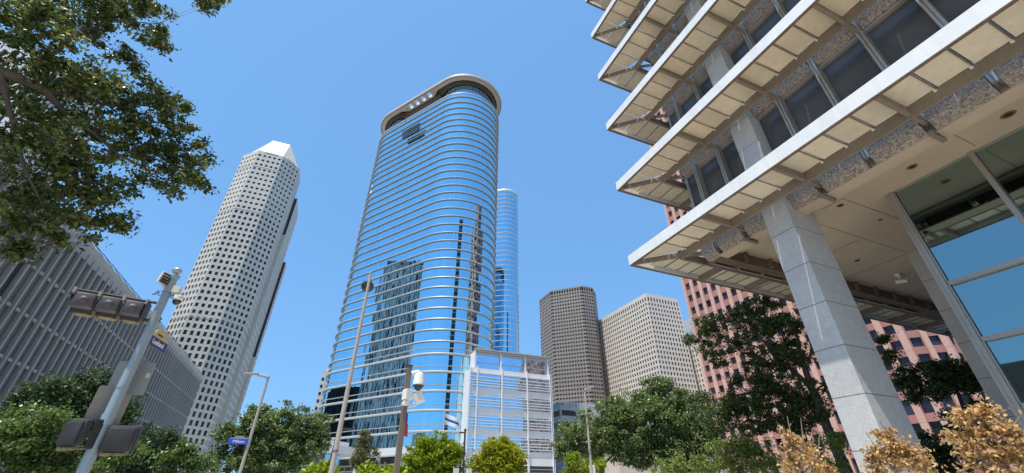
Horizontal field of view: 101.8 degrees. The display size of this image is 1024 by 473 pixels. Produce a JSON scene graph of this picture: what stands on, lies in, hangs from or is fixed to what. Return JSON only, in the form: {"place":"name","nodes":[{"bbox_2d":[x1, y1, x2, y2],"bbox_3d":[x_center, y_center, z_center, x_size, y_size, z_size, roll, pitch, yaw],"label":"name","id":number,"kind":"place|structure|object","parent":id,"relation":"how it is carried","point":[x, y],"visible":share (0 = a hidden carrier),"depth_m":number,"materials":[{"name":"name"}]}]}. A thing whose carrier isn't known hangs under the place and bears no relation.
{"place":"outdoors","nodes":[
{"label":"outdoors","id":0,"kind":"place"},
{"bbox_2d":[0,41,100,185],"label":"striped tower","id":1,"kind":"structure","parent":0,"point":[20,55],"depth_m":169.59,"materials":[{"name":"grey concrete"}]},
{"bbox_2d":[0,399,108,472],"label":"street tree","id":2,"kind":"object","parent":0,"point":[33,450],"visible":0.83,"depth_m":10.58,"materials":[{"name":"green plant"}]},
{"bbox_2d":[0,362,152,462],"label":"street tree","id":3,"kind":"object","parent":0,"point":[64,391],"visible":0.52,"depth_m":22.37,"materials":[{"name":"green plant"}]},
{"bbox_2d":[0,138,202,472],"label":"ribbed garage","id":4,"kind":"structure","parent":0,"point":[42,328],"depth_m":43.21,"materials":[{"name":"grey concrete"}]},
{"bbox_2d":[91,439,161,472],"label":"street tree","id":5,"kind":"object","parent":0,"point":[110,461],"visible":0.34,"depth_m":12.88,"materials":[{"name":"green plant"}]},
{"bbox_2d":[145,439,221,472],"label":"street tree","id":6,"kind":"object","parent":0,"point":[186,458],"visible":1,"depth_m":23.79,"materials":[{"name":"green plant"}]},
{"bbox_2d":[165,141,299,472],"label":"office tower","id":7,"kind":"structure","parent":0,"point":[216,327],"depth_m":252.92,"materials":[{"name":"concrete"}]},
{"bbox_2d":[167,154,297,435],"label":"window","id":8,"kind":"structure","parent":7,"relation":"in","point":[239,217],"depth_m":245.28,"materials":[{"name":"black glass"}]},
{"bbox_2d":[313,368,328,413],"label":"office slab","id":9,"kind":"structure","parent":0,"point":[323,380],"depth_m":202.87,"materials":[{"name":"concrete"}]},
{"bbox_2d":[315,378,326,409],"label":"window","id":10,"kind":"structure","parent":9,"relation":"in","point":[321,386],"depth_m":202.40,"materials":[{"name":"black glass"}]},
{"bbox_2d":[0,0,689,472],"label":"sky","id":11,"kind":"structure","parent":0,"point":[318,78],"materials":[{"name":"blue"}]},
{"bbox_2d":[319,74,501,472],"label":"office tower","id":12,"kind":"structure","parent":0,"point":[425,251],"depth_m":165.08,"materials":[{"name":"glass"}]},
{"bbox_2d":[401,96,424,139],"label":"window cleaning platform","id":13,"kind":"structure","parent":12,"relation":"hanging from","point":[411,133],"depth_m":208.64,"materials":[{"name":"grey metal"}]},
{"bbox_2d":[464,450,477,472],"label":"street tree","id":14,"kind":"object","parent":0,"point":[470,462],"visible":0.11,"depth_m":29.71,"materials":[{"name":"green plant"}]},
{"bbox_2d":[539,286,606,404],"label":"office tower","id":15,"kind":"structure","parent":0,"point":[571,348],"depth_m":372.07,"materials":[{"name":"grey concrete"}]},
{"bbox_2d":[540,288,603,404],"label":"window","id":16,"kind":"structure","parent":15,"relation":"in","point":[584,288],"depth_m":370.37,"materials":[{"name":"black glass"}]},
{"bbox_2d":[553,402,605,472],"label":"parking garage","id":17,"kind":"structure","parent":0,"point":[564,412],"depth_m":184.36,"materials":[{"name":"grey concrete"}]},
{"bbox_2d":[598,293,699,414],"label":"office block","id":18,"kind":"structure","parent":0,"point":[640,336],"depth_m":336.43,"materials":[{"name":"beige concrete"}]},
{"bbox_2d":[599,297,695,412],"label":"window","id":19,"kind":"structure","parent":18,"relation":"in","point":[647,297],"depth_m":335.83,"materials":[{"name":"black glass"}]},
{"bbox_2d":[597,423,725,472],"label":"building","id":20,"kind":"structure","parent":0,"point":[612,468],"depth_m":163.25,"materials":[{"name":"white concrete"}]},
{"bbox_2d":[683,318,693,344],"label":"glass tower","id":21,"kind":"structure","parent":0,"point":[687,326],"depth_m":430.33,"materials":[{"name":"white glass"}]},
{"bbox_2d":[688,344,707,404],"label":"office block","id":22,"kind":"structure","parent":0,"point":[697,369],"depth_m":322.97,"materials":[{"name":"beige concrete"}]},
{"bbox_2d":[690,351,707,401],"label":"window","id":23,"kind":"structure","parent":22,"relation":"in","point":[690,351],"depth_m":323.48,"materials":[{"name":"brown glass"}]},
{"bbox_2d":[641,69,1023,472],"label":"office tower","id":24,"kind":"structure","parent":0,"point":[701,298],"depth_m":96.89,"materials":[{"name":"stone"}]},
{"bbox_2d":[776,439,783,450],"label":"window","id":25,"kind":"structure","parent":24,"relation":"in","point":[778,440],"depth_m":97.35,"materials":[{"name":"black glass"}]},
{"bbox_2d":[650,112,960,472],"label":"window","id":26,"kind":"structure","parent":24,"relation":"in","point":[734,292],"depth_m":116.12,"materials":[{"name":"black glass"}]},
{"bbox_2d":[834,411,841,423],"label":"window","id":27,"kind":"structure","parent":24,"relation":"in","point":[836,413],"depth_m":87.54,"materials":[{"name":"black glass"}]},
{"bbox_2d":[852,458,859,472],"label":"window","id":28,"kind":"structure","parent":24,"relation":"in","point":[853,459],"depth_m":82.96,"materials":[{"name":"black glass"}]},
{"bbox_2d":[862,317,871,324],"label":"window","id":29,"kind":"structure","parent":24,"relation":"in","point":[867,321],"depth_m":86.31,"materials":[{"name":"blue glass"}]},
{"bbox_2d":[869,330,877,338],"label":"window","id":30,"kind":"structure","parent":24,"relation":"in","point":[873,332],"depth_m":84.83,"materials":[{"name":"blue glass"}]},
{"bbox_2d":[876,345,883,354],"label":"window","id":31,"kind":"structure","parent":24,"relation":"in","point":[880,348],"depth_m":83.27,"materials":[{"name":"blue glass"}]},
{"bbox_2d":[884,362,892,370],"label":"window","id":32,"kind":"structure","parent":24,"relation":"in","point":[887,367],"depth_m":81.38,"materials":[{"name":"blue glass"}]},
{"bbox_2d":[884,325,895,334],"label":"window","id":33,"kind":"structure","parent":24,"relation":"in","point":[888,329],"depth_m":82.48,"materials":[{"name":"blue glass"}]},
{"bbox_2d":[891,341,903,349],"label":"window","id":34,"kind":"structure","parent":24,"relation":"in","point":[898,345],"depth_m":80.79,"materials":[{"name":"blue glass"}]},
{"bbox_2d":[899,357,910,366],"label":"window","id":35,"kind":"structure","parent":24,"relation":"in","point":[903,360],"depth_m":79.30,"materials":[{"name":"blue glass"}]},
{"bbox_2d":[902,401,914,414],"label":"window","id":36,"kind":"structure","parent":24,"relation":"in","point":[908,408],"depth_m":77.36,"materials":[{"name":"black glass"}]},
{"bbox_2d":[909,337,923,346],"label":"window","id":37,"kind":"structure","parent":24,"relation":"in","point":[916,342],"depth_m":78.85,"materials":[{"name":"blue glass"}]},
{"bbox_2d":[912,423,923,434],"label":"window","id":38,"kind":"structure","parent":24,"relation":"in","point":[916,426],"depth_m":75.72,"materials":[{"name":"black glass"}]},
{"bbox_2d":[918,354,930,362],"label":"window","id":39,"kind":"structure","parent":24,"relation":"in","point":[922,357],"depth_m":77.35,"materials":[{"name":"blue glass"}]},
{"bbox_2d":[920,397,934,412],"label":"window","id":40,"kind":"structure","parent":24,"relation":"in","point":[927,406],"depth_m":75.07,"materials":[{"name":"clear glass"}]},
{"bbox_2d":[929,336,941,344],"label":"window","id":41,"kind":"structure","parent":24,"relation":"in","point":[934,340],"depth_m":77.96,"materials":[{"name":"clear glass"}]},
{"bbox_2d":[929,421,944,437],"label":"window","id":42,"kind":"structure","parent":24,"relation":"in","point":[935,425],"depth_m":73.31,"materials":[{"name":"black glass"}]},
{"bbox_2d":[937,352,948,359],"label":"window","id":43,"kind":"structure","parent":24,"relation":"in","point":[942,355],"depth_m":76.51,"materials":[{"name":"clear glass"}]},
{"bbox_2d":[942,396,955,410],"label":"window","id":44,"kind":"structure","parent":24,"relation":"in","point":[952,404],"depth_m":73.11,"materials":[{"name":"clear glass"}]},
{"bbox_2d":[960,394,971,405],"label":"window","id":45,"kind":"structure","parent":24,"relation":"in","point":[963,396],"depth_m":72.60,"materials":[{"name":"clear glass"}]},
{"bbox_3d":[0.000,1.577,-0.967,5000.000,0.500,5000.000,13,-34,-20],"label":"ground","id":46,"kind":"structure","parent":0,"visible":0},
{"bbox_2d":[200,399,337,472],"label":"street tree","id":47,"kind":"object","parent":46,"relation":"on","point":[276,438],"visible":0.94,"depth_m":31.54,"materials":[{"name":"green plant"}]},
{"bbox_2d":[231,437,354,472],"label":"entrance canopy","id":48,"kind":"object","parent":46,"relation":"on","point":[345,450],"visible":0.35,"depth_m":56.03,"materials":[{"name":"white metal"}]},
{"bbox_2d":[330,427,353,460],"bbox_3d":[-12.005,15.963,28.206,1.350,5.485,0.300,13,-34,-20],"label":"street lamp","id":49,"kind":"object","parent":46,"relation":"on","point":[335,437],"visible":0.41,"depth_m":29.26,"materials":[{"name":"grey metal"}]},
{"bbox_2d":[347,428,384,471],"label":"cypress tree","id":50,"kind":"object","parent":46,"relation":"on","point":[362,449],"visible":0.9,"depth_m":50.66,"materials":[{"name":"green plant"}]},
{"bbox_2d":[455,348,555,472],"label":"office wing","id":51,"kind":"structure","parent":46,"relation":"on","point":[507,394],"depth_m":132.48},
{"bbox_2d":[492,189,518,352],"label":"office tower","id":52,"kind":"structure","parent":46,"relation":"on","point":[506,321],"depth_m":297.61,"materials":[{"name":"blue glass"}]},
{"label":"flagpole","id":53,"kind":"object","parent":46,"relation":"on","visible":0},
{"bbox_2d":[404,413,407,436],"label":"flag","id":54,"kind":"object","parent":53,"relation":"attached to","point":[406,430],"visible":0.89,"depth_m":70.67,"materials":[{"name":"red fabric"}]},
{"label":"flagpole","id":55,"kind":"object","parent":46,"relation":"on","visible":0},
{"bbox_2d":[445,413,458,428],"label":"flag","id":56,"kind":"object","parent":55,"relation":"attached to","point":[452,421],"visible":1,"depth_m":74.03,"materials":[{"name":"white fabric"}]},
{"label":"pavement","id":57,"kind":"structure","parent":0,"visible":0},
{"bbox_2d":[0,0,231,267],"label":"oak tree","id":58,"kind":"object","parent":57,"relation":"on","point":[47,137],"visible":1,"depth_m":4.41,"materials":[{"name":"green plant"}]},
{"bbox_2d":[75,267,181,472],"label":"traffic pole","id":59,"kind":"object","parent":57,"relation":"on","point":[88,459],"visible":0.92,"depth_m":5.40,"materials":[{"name":"grey metal"}]},
{"bbox_2d":[55,419,103,450],"bbox_3d":[-5.153,2.370,4.970,0.322,0.347,0.278,-6,-32,9],"label":"pedestrian signal","id":60,"kind":"object","parent":59,"relation":"attached to","point":[74,433],"visible":1,"depth_m":4.88,"materials":[{"name":"black plastic"}]},
{"bbox_2d":[83,385,131,424],"bbox_3d":[-5.144,2.164,5.308,0.008,0.460,0.360,-21,-37,31],"label":"traffic sign","id":61,"kind":"object","parent":59,"relation":"attached to","point":[100,402],"visible":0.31,"depth_m":5.29,"materials":[{"name":"metal"}]},
{"bbox_2d":[69,286,156,324],"bbox_3d":[-5.456,0.957,5.688,0.892,0.298,0.379,19,-36,-28],"label":"traffic signal","id":62,"kind":"object","parent":59,"relation":"attached to","point":[107,306],"visible":1,"depth_m":5.61,"materials":[{"name":"black plastic"}]},
{"bbox_2d":[98,425,142,455],"bbox_3d":[-4.868,2.516,5.131,0.368,0.347,0.250,16,-35,-25],"label":"pedestrian signal","id":63,"kind":"object","parent":59,"relation":"attached to","point":[119,440],"visible":0.99,"depth_m":5.07,"materials":[{"name":"black plastic"}]},
{"bbox_2d":[107,361,156,394],"bbox_3d":[-5.065,1.881,5.534,0.440,0.420,0.008,8,-32,-13],"label":"traffic sign","id":64,"kind":"object","parent":59,"relation":"attached to","point":[139,383],"visible":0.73,"depth_m":5.54,"materials":[{"name":"metal"}]},
{"bbox_2d":[149,329,168,352],"bbox_3d":[-5.064,1.468,5.970,0.018,0.249,0.540,7,-32,-11],"label":"street sign","id":65,"kind":"object","parent":59,"relation":"attached to","point":[159,341],"visible":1,"depth_m":5.98,"materials":[{"name":"blue metal"}]},
{"bbox_2d":[152,290,173,297],"bbox_3d":[-4.996,0.835,5.980,0.265,0.081,0.262,13,-34,-20],"label":"cable loop","id":66,"kind":"object","parent":59,"relation":"attached to","point":[158,291],"visible":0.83,"depth_m":5.95,"materials":[{"name":"grey"}]},
{"bbox_2d":[156,271,170,288],"bbox_3d":[-5.044,0.667,6.035,0.068,0.268,0.192,-5,-32,9],"label":"radio panel","id":67,"kind":"object","parent":59,"relation":"attached to","point":[164,278],"visible":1,"depth_m":6.01,"materials":[{"name":"white plastic"}]},
{"bbox_2d":[171,285,183,304],"bbox_3d":[-4.914,0.862,6.063,0.239,0.270,0.132,13,-34,-20],"label":"security camera","id":68,"kind":"object","parent":59,"relation":"attached to","point":[178,298],"visible":0.99,"depth_m":6.05,"materials":[{"name":"white plastic"}]},
{"bbox_2d":[238,372,269,472],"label":"street lamp","id":69,"kind":"object","parent":57,"relation":"on","point":[253,425],"visible":1,"depth_m":14.45,"materials":[{"name":"grey metal"}]},
{"bbox_2d":[227,436,248,444],"bbox_3d":[-9.174,6.825,13.954,0.600,0.264,0.018,13,-34,-20],"label":"street sign","id":70,"kind":"object","parent":69,"relation":"attached to","point":[241,440],"visible":1,"depth_m":13.95,"materials":[{"name":"blue metal"}]},
{"bbox_2d":[300,457,345,472],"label":"green shrub","id":71,"kind":"object","parent":57,"relation":"on","point":[323,466],"visible":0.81,"depth_m":9.64,"materials":[{"name":"green plant"}]},
{"bbox_2d":[328,272,371,472],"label":"lamp pole","id":72,"kind":"object","parent":57,"relation":"on","point":[335,451],"visible":1,"depth_m":7.57,"materials":[{"name":"grey metal"}]},
{"bbox_2d":[361,280,373,291],"bbox_3d":[-3.063,1.056,8.810,0.247,0.220,0.203,-13,-34,20],"label":"floodlight","id":73,"kind":"object","parent":72,"relation":"attached to","point":[364,285],"visible":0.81,"depth_m":8.77,"materials":[{"name":"grey metal"}]},
{"bbox_2d":[355,459,390,472],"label":"green shrub","id":74,"kind":"object","parent":57,"relation":"on","point":[369,468],"visible":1,"depth_m":10.40,"materials":[{"name":"green plant"}]},
{"bbox_2d":[388,462,409,472],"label":"green shrub","id":75,"kind":"object","parent":57,"relation":"on","point":[403,469],"visible":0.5,"depth_m":10.97,"materials":[{"name":"green plant"}]},
{"bbox_2d":[393,364,412,472],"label":"camera post","id":76,"kind":"object","parent":57,"relation":"on","point":[399,446],"visible":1,"depth_m":6.19,"materials":[{"name":"brown metal"}]},
{"bbox_2d":[401,389,412,405],"bbox_3d":[-1.606,2.464,6.371,0.131,0.230,0.127,-27,-41,37],"label":"control box","id":77,"kind":"object","parent":76,"relation":"attached to","point":[406,395],"visible":1,"depth_m":6.33,"materials":[{"name":"white plastic"}]},
{"bbox_2d":[408,391,424,406],"bbox_3d":[-1.497,2.529,6.461,0.306,0.251,0.102,13,-34,-20],"label":"radio panel","id":78,"kind":"object","parent":76,"relation":"attached to","point":[418,397],"visible":0.96,"depth_m":6.45,"materials":[{"name":"white plastic"}]},
{"bbox_2d":[411,370,424,390],"bbox_3d":[-1.495,2.276,6.595,0.227,0.325,0.186,13,-34,-20],"label":"security camera","id":79,"kind":"object","parent":76,"relation":"attached to","point":[418,380],"visible":1,"depth_m":6.54,"materials":[{"name":"white plastic"}]},
{"bbox_2d":[648,424,851,472],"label":"young tree","id":80,"kind":"object","parent":57,"relation":"on","point":[742,449],"visible":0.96,"depth_m":17.35,"materials":[{"name":"green plant"}]},
{"bbox_2d":[679,295,853,472],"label":"oak tree","id":81,"kind":"object","parent":57,"relation":"on","point":[799,358],"visible":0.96,"depth_m":19.92,"materials":[{"name":"green plant"}]},
{"bbox_2d":[770,416,836,472],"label":"dry shrub","id":82,"kind":"object","parent":57,"relation":"on","point":[793,459],"visible":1,"depth_m":6.78,"materials":[{"name":"brown plant"}]},
{"bbox_2d":[585,0,1023,472],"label":"office building","id":83,"kind":"structure","parent":57,"relation":"on","point":[839,164],"depth_m":12.64,"materials":[{"name":"beige concrete"}]},
{"bbox_2d":[670,112,686,156],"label":"window","id":84,"kind":"structure","parent":83,"relation":"in","point":[674,119],"depth_m":20.07,"materials":[{"name":"grey glass"}]},
{"bbox_2d":[681,92,708,146],"bbox_3d":[8.280,-5.171,18.624,0.040,3.130,1.089,13,-34,-20],"label":"window","id":85,"kind":"structure","parent":83,"relation":"in","point":[691,101],"depth_m":19.30,"materials":[{"name":"grey glass"}]},
{"bbox_2d":[688,174,709,234],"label":"window","id":86,"kind":"structure","parent":83,"relation":"in","point":[692,181],"depth_m":17.81,"materials":[{"name":"grey glass"}]},
{"bbox_2d":[700,77,725,127],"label":"window","id":87,"kind":"structure","parent":83,"relation":"in","point":[707,85],"depth_m":18.45,"materials":[{"name":"grey glass"}]},
{"bbox_2d":[701,156,736,225],"bbox_3d":[8.280,-1.847,16.585,0.040,3.130,1.089,13,-34,-20],"label":"window","id":88,"kind":"structure","parent":83,"relation":"in","point":[711,172],"depth_m":17.03,"materials":[{"name":"grey glass"}]},
{"bbox_2d":[723,142,756,210],"bbox_3d":[8.789,-2.467,15.573,0.040,3.130,1.253,13,-34,-20],"label":"window","id":89,"kind":"structure","parent":83,"relation":"in","point":[731,154],"depth_m":16.20,"materials":[{"name":"grey glass"}]},
{"bbox_2d":[730,41,755,97],"bbox_3d":[9.330,-6.452,16.536,0.040,3.130,1.253,13,-34,-20],"label":"window","id":90,"kind":"structure","parent":83,"relation":"in","point":[743,49],"depth_m":17.06,"materials":[{"name":"grey glass"}]},
{"bbox_2d":[751,10,801,75],"bbox_3d":[9.871,-7.112,15.460,0.040,3.130,1.253,13,-34,-20],"label":"window","id":91,"kind":"structure","parent":83,"relation":"in","point":[774,18],"depth_m":16.05,"materials":[{"name":"grey glass"}]},
{"bbox_2d":[759,107,805,181],"bbox_3d":[9.330,-3.127,14.497,0.040,3.130,1.253,13,-34,-20],"label":"window","id":92,"kind":"structure","parent":83,"relation":"in","point":[775,129],"depth_m":14.79,"materials":[{"name":"grey glass"}]},
{"bbox_2d":[782,0,842,46],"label":"window","id":93,"kind":"structure","parent":83,"relation":"in","point":[788,5],"depth_m":15.22,"materials":[{"name":"grey glass"}]},
{"bbox_2d":[784,76,852,164],"bbox_3d":[9.871,-3.787,13.421,0.040,3.130,1.253,13,-34,-20],"label":"window","id":94,"kind":"structure","parent":83,"relation":"in","point":[810,101],"depth_m":13.81,"materials":[{"name":"grey glass"}]},
{"bbox_2d":[823,40,907,134],"bbox_3d":[10.412,-4.447,12.345,0.040,3.130,1.254,13,-34,-20],"label":"window","id":95,"kind":"structure","parent":83,"relation":"in","point":[855,67],"depth_m":12.72,"materials":[{"name":"grey glass"}]},
{"bbox_2d":[894,273,909,283],"bbox_3d":[16.984,1.856,18.125,0.360,0.483,0.444,13,-34,-20],"label":"security camera","id":96,"kind":"object","parent":83,"relation":"attached to","point":[900,280],"visible":1,"depth_m":18.09,"materials":[{"name":"white plastic"}]},
{"bbox_2d":[867,0,973,99],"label":"window","id":97,"kind":"structure","parent":83,"relation":"in","point":[909,25],"depth_m":11.62,"materials":[{"name":"grey glass"}]},
{"bbox_2d":[895,156,1023,280],"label":"lobby window","id":98,"kind":"structure","parent":83,"relation":"in","point":[964,223],"depth_m":11.60,"materials":[{"name":"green glass"}]},
{"bbox_2d":[929,0,1023,57],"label":"window","id":99,"kind":"structure","parent":83,"relation":"in","point":[950,9],"depth_m":10.63,"materials":[{"name":"grey glass"}]},
{"bbox_2d":[952,263,1023,336],"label":"lobby window","id":100,"kind":"structure","parent":83,"relation":"in","point":[994,302],"depth_m":10.68,"materials":[{"name":"blue glass"}]},
{"bbox_2d":[975,128,1023,214],"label":"lobby window","id":101,"kind":"structure","parent":83,"relation":"in","point":[1004,158],"depth_m":10.97,"materials":[{"name":"green glass"}]},
{"bbox_2d":[985,334,1023,402],"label":"lobby window","id":102,"kind":"structure","parent":83,"relation":"in","point":[1008,352],"depth_m":10.22,"materials":[{"name":"blue glass"}]},
{"bbox_2d":[860,420,948,472],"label":"dry shrub","id":103,"kind":"object","parent":57,"relation":"on","point":[889,452],"visible":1,"depth_m":5.73,"materials":[{"name":"brown plant"}]},
{"bbox_2d":[871,332,995,472],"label":"oak tree","id":104,"kind":"object","parent":57,"relation":"on","point":[944,378],"visible":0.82,"depth_m":23.28,"materials":[{"name":"green plant"}]},
{"bbox_2d":[914,408,979,472],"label":"street tree","id":105,"kind":"object","parent":57,"relation":"on","point":[941,455],"visible":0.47,"depth_m":19.47,"materials":[{"name":"green plant"}]},
{"bbox_2d":[938,397,1023,472],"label":"dry shrub","id":106,"kind":"object","parent":57,"relation":"on","point":[978,439],"visible":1,"depth_m":4.74,"materials":[{"name":"brown plant"}]},
{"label":"road","id":107,"kind":"structure","parent":0,"visible":0},
{"bbox_2d":[401,428,471,472],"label":"young tree","id":108,"kind":"object","parent":107,"relation":"on","point":[434,454],"visible":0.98,"depth_m":24.09,"materials":[{"name":"green plant"}]},
{"bbox_2d":[459,428,466,472],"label":"street lamp","id":109,"kind":"object","parent":107,"relation":"on","point":[465,430],"visible":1,"depth_m":22.15,"materials":[{"name":"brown metal"}]},
{"bbox_2d":[453,468,458,472],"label":"equipment box","id":110,"kind":"object","parent":109,"relation":"attached to","point":[455,470],"visible":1,"depth_m":21.26,"materials":[{"name":"white plastic"}]},
{"bbox_2d":[466,468,471,472],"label":"equipment box","id":111,"kind":"object","parent":109,"relation":"attached to","point":[468,470],"visible":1,"depth_m":21.58,"materials":[{"name":"white plastic"}]},
{"bbox_2d":[464,433,529,472],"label":"young tree","id":112,"kind":"object","parent":107,"relation":"on","point":[501,454],"visible":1,"depth_m":24.40,"materials":[{"name":"green plant"}]},
{"bbox_2d":[548,418,595,462],"bbox_3d":[4.349,16.260,29.461,3.782,6.312,2.569,-4,-32,6],"label":"oak tree","id":113,"kind":"object","parent":107,"relation":"on","point":[575,439],"visible":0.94,"depth_m":30.13,"materials":[{"name":"green plant"}]},
{"bbox_2d":[562,451,607,472],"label":"young tree","id":114,"kind":"object","parent":107,"relation":"on","point":[573,462],"visible":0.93,"depth_m":27.63,"materials":[{"name":"green plant"}]},
{"bbox_2d":[581,386,594,472],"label":"street lamp","id":115,"kind":"object","parent":107,"relation":"on","point":[589,440],"visible":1,"depth_m":21.60,"materials":[{"name":"grey metal"}]},
{"bbox_2d":[574,374,726,472],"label":"oak tree","id":116,"kind":"object","parent":107,"relation":"on","point":[619,421],"visible":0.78,"depth_m":30.83,"materials":[{"name":"green plant"}]},
{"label":"pavement","id":117,"kind":"structure","parent":0,"visible":0},
{"bbox_2d":[105,420,189,472],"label":"street tree","id":118,"kind":"object","parent":117,"relation":"on","point":[170,439],"visible":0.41,"depth_m":50.37,"materials":[{"name":"green plant"}]}
]}

